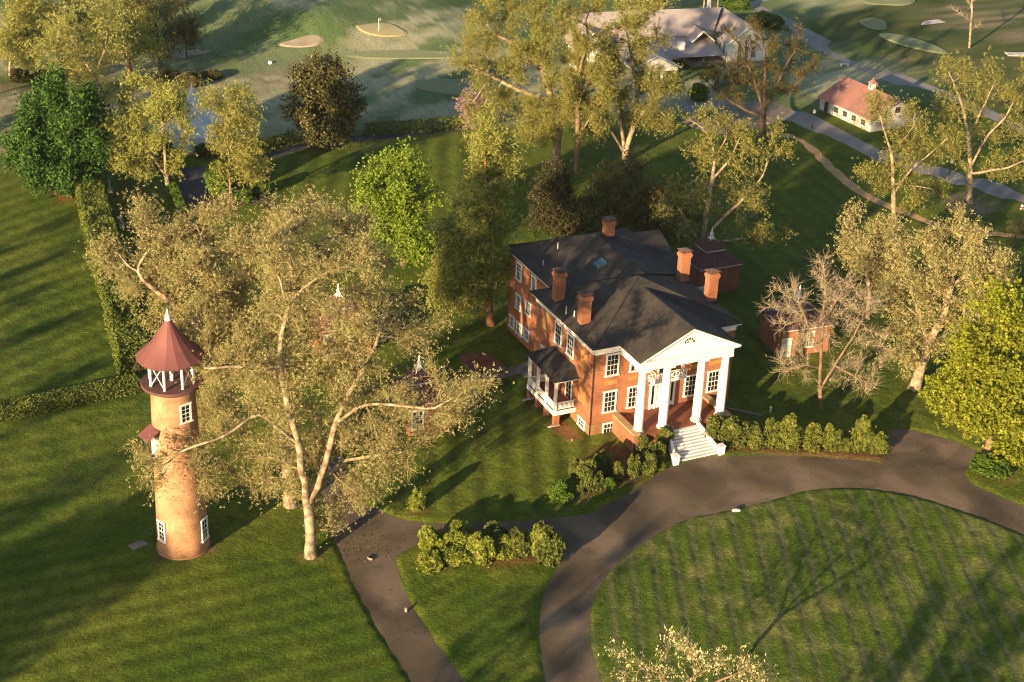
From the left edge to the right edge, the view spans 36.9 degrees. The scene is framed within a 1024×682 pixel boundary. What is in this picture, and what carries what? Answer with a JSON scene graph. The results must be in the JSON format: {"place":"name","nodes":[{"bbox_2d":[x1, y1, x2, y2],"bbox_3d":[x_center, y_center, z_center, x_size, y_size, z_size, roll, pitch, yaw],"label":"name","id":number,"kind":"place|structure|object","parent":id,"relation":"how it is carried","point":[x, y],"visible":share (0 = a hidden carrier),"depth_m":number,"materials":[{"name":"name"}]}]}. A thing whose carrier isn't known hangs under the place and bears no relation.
{"place":"outdoors","nodes":[
{"label":"outdoors","id":0,"kind":"place"},
{"bbox_2d":[355,23,407,36],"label":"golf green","id":1,"kind":"object","parent":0,"point":[383,29],"visible":1,"depth_m":266.65,"materials":[{"name":"sand"}]},
{"bbox_2d":[0,0,1023,681],"bbox_3d":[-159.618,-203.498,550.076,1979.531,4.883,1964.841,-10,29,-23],"label":"ground","id":2,"kind":"structure","parent":0,"point":[842,584],"depth_m":145.93,"materials":[{"name":"green plant"}]},
{"bbox_2d":[8,68,31,82],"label":"bush","id":3,"kind":"object","parent":2,"relation":"on","point":[16,76],"visible":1,"depth_m":241.18,"materials":[{"name":"green plant"}]},
{"bbox_2d":[0,0,50,75],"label":"woodland tree","id":4,"kind":"object","parent":2,"relation":"on","point":[31,15],"visible":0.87,"depth_m":238.91,"materials":[{"name":"green plant"}]},
{"bbox_2d":[0,2,53,75],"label":"woodland tree","id":5,"kind":"object","parent":2,"relation":"on","point":[8,19],"visible":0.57,"depth_m":240.53,"materials":[{"name":"green plant"}]},
{"bbox_2d":[3,0,83,50],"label":"woodland tree","id":6,"kind":"object","parent":2,"relation":"on","point":[52,7],"visible":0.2,"depth_m":255.26,"materials":[{"name":"green plant"}]},
{"bbox_2d":[0,64,118,199],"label":"maple tree","id":7,"kind":"object","parent":2,"relation":"on","point":[63,161],"visible":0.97,"depth_m":195.63,"materials":[{"name":"green plant"}]},
{"bbox_2d":[0,373,141,421],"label":"hedge","id":8,"kind":"object","parent":2,"relation":"on","point":[67,395],"visible":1,"depth_m":151.69,"materials":[{"name":"green plant"}]},
{"bbox_2d":[13,0,138,94],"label":"woodland tree","id":9,"kind":"object","parent":2,"relation":"on","point":[79,67],"visible":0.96,"depth_m":233.17,"materials":[{"name":"green plant"}]},
{"bbox_2d":[53,0,122,34],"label":"woodland tree","id":10,"kind":"object","parent":2,"relation":"on","point":[80,19],"visible":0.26,"depth_m":262.06,"materials":[{"name":"green plant"}]},
{"bbox_2d":[74,175,148,375],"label":"hedge","id":11,"kind":"object","parent":2,"relation":"on","point":[91,207],"visible":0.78,"depth_m":170.30,"materials":[{"name":"green plant"}]},
{"bbox_2d":[86,0,174,72],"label":"woodland tree","id":12,"kind":"object","parent":2,"relation":"on","point":[144,20],"visible":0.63,"depth_m":244.78,"materials":[{"name":"green plant"}]},
{"bbox_2d":[91,64,200,190],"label":"elm tree","id":13,"kind":"object","parent":2,"relation":"on","point":[163,106],"visible":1,"depth_m":198.44,"materials":[{"name":"green plant"}]},
{"bbox_2d":[125,0,194,67],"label":"woodland tree","id":14,"kind":"object","parent":2,"relation":"on","point":[166,18],"visible":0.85,"depth_m":247.92,"materials":[{"name":"green plant"}]},
{"bbox_2d":[154,68,179,83],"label":"bush","id":15,"kind":"object","parent":2,"relation":"on","point":[171,74],"visible":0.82,"depth_m":244.29,"materials":[{"name":"green plant"}]},
{"bbox_2d":[136,309,210,559],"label":"water tower","id":16,"kind":"structure","parent":2,"relation":"on","point":[166,357],"depth_m":124.86,"materials":[{"name":"brick"}]},
{"bbox_2d":[138,424,161,464],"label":"tower door","id":17,"kind":"structure","parent":16,"relation":"in","point":[150,430],"depth_m":124.91,"materials":[{"name":"white paint"}]},
{"bbox_2d":[179,401,193,424],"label":"window","id":18,"kind":"structure","parent":16,"relation":"in","point":[185,409],"depth_m":124.06,"materials":[{"name":"white glass"}]},
{"bbox_2d":[165,180,189,217],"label":"hedge","id":19,"kind":"object","parent":2,"relation":"on","point":[174,189],"visible":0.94,"depth_m":199.03,"materials":[{"name":"green plant"}]},
{"bbox_2d":[159,10,212,58],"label":"woodland tree","id":20,"kind":"object","parent":2,"relation":"on","point":[193,32],"visible":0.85,"depth_m":253.29,"materials":[{"name":"green plant"}]},
{"bbox_2d":[177,71,205,89],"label":"bush","id":21,"kind":"object","parent":2,"relation":"on","point":[193,78],"visible":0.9,"depth_m":242.28,"materials":[{"name":"green plant"}]},
{"bbox_2d":[179,166,208,212],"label":"court","id":22,"kind":"object","parent":2,"relation":"on","point":[192,184],"visible":0.7,"depth_m":205.59,"materials":[{"name":"grey asphalt"}]},
{"bbox_2d":[158,83,229,153],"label":"tent","id":23,"kind":"object","parent":2,"relation":"on","point":[203,122],"visible":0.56,"depth_m":216.03,"materials":[{"name":"fabric"}]},
{"bbox_2d":[191,143,218,158],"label":"bush","id":24,"kind":"object","parent":2,"relation":"on","point":[202,150],"visible":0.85,"depth_m":214.72,"materials":[{"name":"green plant"}]},
{"bbox_2d":[201,160,235,199],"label":"bush","id":25,"kind":"object","parent":2,"relation":"on","point":[208,176],"visible":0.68,"depth_m":201.28,"materials":[{"name":"green plant"}]},
{"bbox_2d":[191,78,275,203],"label":"locust tree","id":26,"kind":"object","parent":2,"relation":"on","point":[242,162],"visible":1,"depth_m":193.81,"materials":[{"name":"green plant"}]},
{"bbox_2d":[73,179,408,508],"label":"sycamore tree","id":27,"kind":"object","parent":2,"relation":"on","point":[163,270],"visible":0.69,"depth_m":128.49,"materials":[{"name":"green plant"}]},
{"bbox_2d":[250,178,271,196],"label":"bush","id":28,"kind":"object","parent":2,"relation":"on","point":[259,189],"visible":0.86,"depth_m":202.91,"materials":[{"name":"green plant"}]},
{"bbox_2d":[245,130,301,155],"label":"hedge","id":29,"kind":"object","parent":2,"relation":"on","point":[268,140],"visible":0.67,"depth_m":219.87,"materials":[{"name":"green plant"}]},
{"bbox_2d":[278,35,323,47],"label":"bunker","id":30,"kind":"object","parent":2,"relation":"on","point":[309,41],"visible":1,"depth_m":261.89},
{"bbox_2d":[118,200,514,559],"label":"sycamore tree","id":31,"kind":"object","parent":2,"relation":"on","point":[257,363],"visible":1,"depth_m":123.06,"materials":[{"name":"green plant"}]},
{"bbox_2d":[279,45,368,151],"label":"magnolia tree","id":32,"kind":"object","parent":2,"relation":"on","point":[318,119],"visible":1,"depth_m":215.51,"materials":[{"name":"green plant"}]},
{"bbox_2d":[308,283,370,360],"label":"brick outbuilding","id":33,"kind":"structure","parent":2,"relation":"on","point":[336,295],"depth_m":162.40,"materials":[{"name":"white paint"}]},
{"bbox_2d":[261,124,503,160],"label":"lane","id":34,"kind":"structure","parent":2,"relation":"on","point":[287,150],"depth_m":225.22,"materials":[{"name":"grey asphalt"}]},
{"bbox_2d":[348,136,447,268],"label":"maple tree","id":35,"kind":"object","parent":2,"relation":"on","point":[404,218],"visible":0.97,"depth_m":179.91,"materials":[{"name":"green plant"}]},
{"bbox_2d":[344,50,477,58],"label":"golf green","id":36,"kind":"object","parent":2,"relation":"on","point":[403,54],"visible":0.93,"depth_m":258.03,"materials":[{"name":"green plant"}]},
{"bbox_2d":[406,487,425,513],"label":"shrub","id":37,"kind":"object","parent":2,"relation":"on","point":[417,498],"visible":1,"depth_m":137.03,"materials":[{"name":"green plant"}]},
{"bbox_2d":[388,356,446,436],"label":"brick outbuilding","id":38,"kind":"structure","parent":2,"relation":"on","point":[416,373],"depth_m":148.81,"materials":[{"name":"red brick"}]},
{"bbox_2d":[363,115,474,135],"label":"hedge","id":39,"kind":"object","parent":2,"relation":"on","point":[419,121],"visible":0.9,"depth_m":228.14,"materials":[{"name":"green plant"}]},
{"bbox_2d":[412,549,445,576],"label":"shrub","id":40,"kind":"object","parent":2,"relation":"on","point":[430,561],"visible":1,"depth_m":128.90,"materials":[{"name":"green plant"}]},
{"bbox_2d":[417,523,445,551],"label":"shrub","id":41,"kind":"object","parent":2,"relation":"on","point":[429,535],"visible":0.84,"depth_m":131.28,"materials":[{"name":"green plant"}]},
{"bbox_2d":[436,531,472,568],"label":"shrub","id":42,"kind":"object","parent":2,"relation":"on","point":[454,552],"visible":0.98,"depth_m":130.26,"materials":[{"name":"green plant"}]},
{"bbox_2d":[414,79,501,94],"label":"golf green","id":43,"kind":"object","parent":2,"relation":"on","point":[447,86],"visible":0.69,"depth_m":245.34,"materials":[{"name":"plant"}]},
{"bbox_2d":[447,519,474,535],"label":"shrub","id":44,"kind":"object","parent":2,"relation":"on","point":[465,525],"visible":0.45,"depth_m":133.10,"materials":[{"name":"green plant"}]},
{"bbox_2d":[417,97,527,326],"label":"cedar tree","id":45,"kind":"object","parent":2,"relation":"on","point":[481,270],"visible":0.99,"depth_m":165.13,"materials":[{"name":"green plant"}]},
{"bbox_2d":[454,82,503,130],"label":"redbud tree","id":46,"kind":"object","parent":2,"relation":"on","point":[463,104],"visible":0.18,"depth_m":227.06,"materials":[{"name":"pink plant"}]},
{"bbox_2d":[442,365,519,390],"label":"walkway","id":47,"kind":"structure","parent":2,"relation":"on","point":[511,371],"depth_m":161.49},
{"bbox_2d":[466,531,495,567],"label":"shrub","id":48,"kind":"object","parent":2,"relation":"on","point":[481,547],"visible":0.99,"depth_m":130.18,"materials":[{"name":"green plant"}]},
{"bbox_2d":[459,353,507,373],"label":"terrace","id":49,"kind":"structure","parent":2,"relation":"on","point":[486,360],"depth_m":163.27,"materials":[{"name":"brick"}]},
{"bbox_2d":[481,520,509,540],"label":"shrub","id":50,"kind":"object","parent":2,"relation":"on","point":[493,529],"visible":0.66,"depth_m":132.47,"materials":[{"name":"green plant"}]},
{"bbox_2d":[494,534,517,560],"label":"shrub","id":51,"kind":"object","parent":2,"relation":"on","point":[501,542],"visible":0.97,"depth_m":131.22,"materials":[{"name":"green plant"}]},
{"bbox_2d":[440,0,591,163],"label":"sycamore tree","id":52,"kind":"object","parent":2,"relation":"on","point":[531,52],"visible":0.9,"depth_m":210.51,"materials":[{"name":"green plant"}]},
{"bbox_2d":[504,526,531,559],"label":"shrub","id":53,"kind":"object","parent":2,"relation":"on","point":[522,546],"visible":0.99,"depth_m":131.06,"materials":[{"name":"green plant"}]},
{"bbox_2d":[520,520,544,558],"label":"shrub","id":54,"kind":"object","parent":2,"relation":"on","point":[534,533],"visible":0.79,"depth_m":131.25,"materials":[{"name":"green plant"}]},
{"bbox_2d":[531,525,565,568],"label":"shrub","id":55,"kind":"object","parent":2,"relation":"on","point":[549,548],"visible":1,"depth_m":130.03,"materials":[{"name":"green plant"}]},
{"bbox_2d":[520,154,595,238],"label":"yew tree","id":56,"kind":"object","parent":2,"relation":"on","point":[551,189],"visible":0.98,"depth_m":193.43,"materials":[{"name":"green plant"}]},
{"bbox_2d":[545,479,573,503],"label":"shrub","id":57,"kind":"object","parent":2,"relation":"on","point":[560,491],"visible":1,"depth_m":139.45,"materials":[{"name":"green plant"}]},
{"bbox_2d":[572,458,604,493],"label":"shrub","id":58,"kind":"object","parent":2,"relation":"on","point":[589,477],"visible":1,"depth_m":141.13,"materials":[{"name":"green plant"}]},
{"bbox_2d":[545,0,655,173],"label":"sycamore tree","id":59,"kind":"object","parent":2,"relation":"on","point":[586,45],"visible":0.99,"depth_m":207.83,"materials":[{"name":"green plant"}]},
{"bbox_2d":[591,449,615,474],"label":"shrub","id":60,"kind":"object","parent":2,"relation":"on","point":[603,459],"visible":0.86,"depth_m":143.84,"materials":[{"name":"green plant"}]},
{"bbox_2d":[569,145,669,231],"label":"crabapple tree","id":61,"kind":"object","parent":2,"relation":"on","point":[601,184],"visible":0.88,"depth_m":193.37,"materials":[{"name":"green plant"}]},
{"bbox_2d":[505,215,742,465],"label":"mansion","id":62,"kind":"structure","parent":2,"relation":"on","point":[625,336],"depth_m":151.71,"materials":[{"name":"red brick"}]},
{"bbox_2d":[601,389,617,413],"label":"window","id":63,"kind":"structure","parent":62,"relation":"in","point":[609,397],"depth_m":149.86,"materials":[{"name":"white glass"}]},
{"bbox_2d":[604,352,620,377],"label":"window","id":64,"kind":"structure","parent":62,"relation":"in","point":[613,359],"depth_m":148.01,"materials":[{"name":"white glass"}]},
{"bbox_2d":[648,380,677,409],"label":"front door","id":65,"kind":"structure","parent":62,"relation":"in","point":[655,389],"depth_m":152.15,"materials":[{"name":"white paint"}]},
{"bbox_2d":[682,373,696,397],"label":"window","id":66,"kind":"structure","parent":62,"relation":"in","point":[689,383],"depth_m":153.38,"materials":[{"name":"white glass"}]},
{"bbox_2d":[705,369,719,392],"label":"window","id":67,"kind":"structure","parent":62,"relation":"in","point":[713,375],"depth_m":154.41,"materials":[{"name":"white glass"}]},
{"bbox_2d":[567,0,695,158],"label":"sycamore tree","id":68,"kind":"object","parent":2,"relation":"on","point":[658,87],"visible":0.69,"depth_m":214.00,"materials":[{"name":"green plant"}]},
{"bbox_2d":[625,453,641,478],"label":"shrub","id":69,"kind":"object","parent":2,"relation":"on","point":[633,468],"visible":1,"depth_m":143.56,"materials":[{"name":"green plant"}]},
{"bbox_2d":[614,0,679,10],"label":"woodland tree","id":70,"kind":"object","parent":2,"relation":"on","point":[635,4],"visible":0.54,"depth_m":287.51,"materials":[{"name":"green plant"}]},
{"bbox_2d":[640,450,657,475],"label":"shrub","id":71,"kind":"object","parent":2,"relation":"on","point":[649,462],"visible":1,"depth_m":144.12,"materials":[{"name":"green plant"}]},
{"bbox_2d":[648,441,666,461],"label":"shrub","id":72,"kind":"object","parent":2,"relation":"on","point":[659,449],"visible":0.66,"depth_m":145.41,"materials":[{"name":"green plant"}]},
{"bbox_2d":[654,426,674,449],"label":"shrub","id":73,"kind":"object","parent":2,"relation":"on","point":[666,435],"visible":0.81,"depth_m":147.99,"materials":[{"name":"green plant"}]},
{"bbox_2d":[559,0,770,88],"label":"clubhouse","id":74,"kind":"structure","parent":2,"relation":"on","point":[690,45],"depth_m":263.69},
{"bbox_2d":[627,170,713,243],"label":"crabapple tree","id":75,"kind":"object","parent":2,"relation":"on","point":[654,224],"visible":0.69,"depth_m":192.55,"materials":[{"name":"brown plant"}]},
{"bbox_2d":[598,623,778,681],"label":"flowering tree","id":76,"kind":"object","parent":2,"relation":"on","point":[647,668],"visible":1,"depth_m":109.48,"materials":[{"name":"brown plant"}]},
{"bbox_2d":[687,83,709,101],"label":"bush","id":77,"kind":"object","parent":2,"relation":"on","point":[700,90],"visible":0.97,"depth_m":246.07,"materials":[{"name":"green plant"}]},
{"bbox_2d":[675,227,743,292],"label":"brick outbuilding","id":78,"kind":"structure","parent":2,"relation":"on","point":[710,251],"depth_m":180.68,"materials":[{"name":"red brick"}]},
{"bbox_2d":[702,414,727,444],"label":"shrub","id":79,"kind":"object","parent":2,"relation":"on","point":[714,423],"visible":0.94,"depth_m":149.36,"materials":[{"name":"green plant"}]},
{"bbox_2d":[649,98,799,250],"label":"sycamore tree","id":80,"kind":"object","parent":2,"relation":"on","point":[713,156],"visible":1,"depth_m":179.04,"materials":[{"name":"green plant"}]},
{"bbox_2d":[718,415,751,450],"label":"shrub","id":81,"kind":"object","parent":2,"relation":"on","point":[735,433],"visible":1,"depth_m":148.93,"materials":[{"name":"green plant"}]},
{"bbox_2d":[681,101,790,133],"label":"forecourt","id":82,"kind":"structure","parent":2,"relation":"on","point":[775,109],"depth_m":242.12,"materials":[{"name":"grey asphalt"}]},
{"bbox_2d":[721,0,752,10],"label":"bush","id":83,"kind":"object","parent":2,"relation":"on","point":[742,5],"visible":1,"depth_m":298.25,"materials":[{"name":"green plant"}]},
{"bbox_2d":[745,421,766,450],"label":"shrub","id":84,"kind":"object","parent":2,"relation":"on","point":[756,438],"visible":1,"depth_m":149.00,"materials":[{"name":"green plant"}]},
{"bbox_2d":[693,12,825,136],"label":"walnut tree","id":85,"kind":"object","parent":2,"relation":"on","point":[743,61],"visible":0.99,"depth_m":226.97,"materials":[{"name":"brown plant"}]},
{"bbox_2d":[748,10,788,30],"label":"bush","id":86,"kind":"object","parent":2,"relation":"on","point":[773,21],"visible":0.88,"depth_m":286.26,"materials":[{"name":"green plant"}]},
{"bbox_2d":[760,417,780,448],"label":"shrub","id":87,"kind":"object","parent":2,"relation":"on","point":[772,429],"visible":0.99,"depth_m":149.24,"materials":[{"name":"green plant"}]},
{"bbox_2d":[776,413,807,452],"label":"shrub","id":88,"kind":"object","parent":2,"relation":"on","point":[791,435],"visible":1,"depth_m":148.85,"materials":[{"name":"green plant"}]},
{"bbox_2d":[758,285,834,357],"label":"brick outbuilding","id":89,"kind":"structure","parent":2,"relation":"on","point":[769,339],"depth_m":167.38,"materials":[{"name":"red brick"}]},
{"bbox_2d":[800,422,825,453],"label":"shrub","id":90,"kind":"object","parent":2,"relation":"on","point":[813,438],"visible":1,"depth_m":149.12,"materials":[{"name":"green plant"}]},
{"bbox_2d":[753,245,899,408],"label":"bare tree","id":91,"kind":"object","parent":2,"relation":"on","point":[814,342],"visible":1,"depth_m":153.28,"materials":[{"name":"brown plant"}]},
{"bbox_2d":[820,423,842,453],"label":"shrub","id":92,"kind":"object","parent":2,"relation":"on","point":[832,436],"visible":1,"depth_m":149.22,"materials":[{"name":"green plant"}]},
{"bbox_2d":[848,415,876,452],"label":"shrub","id":93,"kind":"object","parent":2,"relation":"on","point":[862,433],"visible":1,"depth_m":149.05,"materials":[{"name":"green plant"}]},
{"bbox_2d":[817,77,921,131],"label":"barn","id":94,"kind":"structure","parent":2,"relation":"on","point":[842,99],"depth_m":240.15,"materials":[{"name":"white paint"}]},
{"bbox_2d":[860,18,886,29],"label":"tee box","id":95,"kind":"object","parent":2,"relation":"on","point":[876,23],"visible":1,"depth_m":290.04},
{"bbox_2d":[827,195,922,319],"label":"sycamore tree","id":96,"kind":"object","parent":2,"relation":"on","point":[867,258],"visible":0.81,"depth_m":172.48,"materials":[{"name":"green plant"}]},
{"bbox_2d":[869,431,891,456],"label":"shrub","id":97,"kind":"object","parent":2,"relation":"on","point":[880,444],"visible":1,"depth_m":149.22,"materials":[{"name":"green plant"}]},
{"bbox_2d":[860,0,914,5],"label":"golf green","id":98,"kind":"object","parent":2,"relation":"on","point":[891,2],"visible":1,"depth_m":303.77,"materials":[{"name":"plant"}]},
{"bbox_2d":[768,130,1023,238],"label":"footpath","id":99,"kind":"structure","parent":2,"relation":"on","point":[836,172],"depth_m":215.24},
{"bbox_2d":[850,84,968,224],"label":"sycamore tree","id":100,"kind":"object","parent":2,"relation":"on","point":[907,146],"visible":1,"depth_m":198.44,"materials":[{"name":"green plant"}]},
{"bbox_2d":[879,33,947,53],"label":"tee box","id":101,"kind":"object","parent":2,"relation":"on","point":[908,41],"visible":1,"depth_m":278.36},
{"bbox_2d":[870,197,1021,391],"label":"sycamore tree","id":102,"kind":"object","parent":2,"relation":"on","point":[909,356],"visible":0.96,"depth_m":155.80,"materials":[{"name":"green plant"}]},
{"bbox_2d":[917,269,1023,473],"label":"maple tree","id":103,"kind":"object","parent":2,"relation":"on","point":[1002,406],"visible":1,"depth_m":143.38,"materials":[{"name":"green plant"}]},
{"bbox_2d":[925,44,1023,203],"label":"sycamore tree","id":104,"kind":"object","parent":2,"relation":"on","point":[990,135],"visible":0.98,"depth_m":205.38,"materials":[{"name":"green plant"}]},
{"bbox_2d":[966,451,1017,481],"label":"shrub","id":105,"kind":"object","parent":2,"relation":"on","point":[984,464],"visible":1,"depth_m":146.46,"materials":[{"name":"green plant"}]},
{"bbox_2d":[322,429,1023,681],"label":"driveway","id":106,"kind":"structure","parent":0,"point":[601,543],"depth_m":137.46,"materials":[{"name":"grey asphalt"}]},
{"bbox_2d":[677,100,1023,201],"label":"road","id":107,"kind":"structure","parent":0,"point":[822,126],"depth_m":229.51,"materials":[{"name":"grey asphalt"}]},
{"bbox_2d":[748,0,1023,132],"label":"road","id":108,"kind":"structure","parent":0,"point":[816,40],"depth_m":267.00,"materials":[{"name":"grey asphalt"}]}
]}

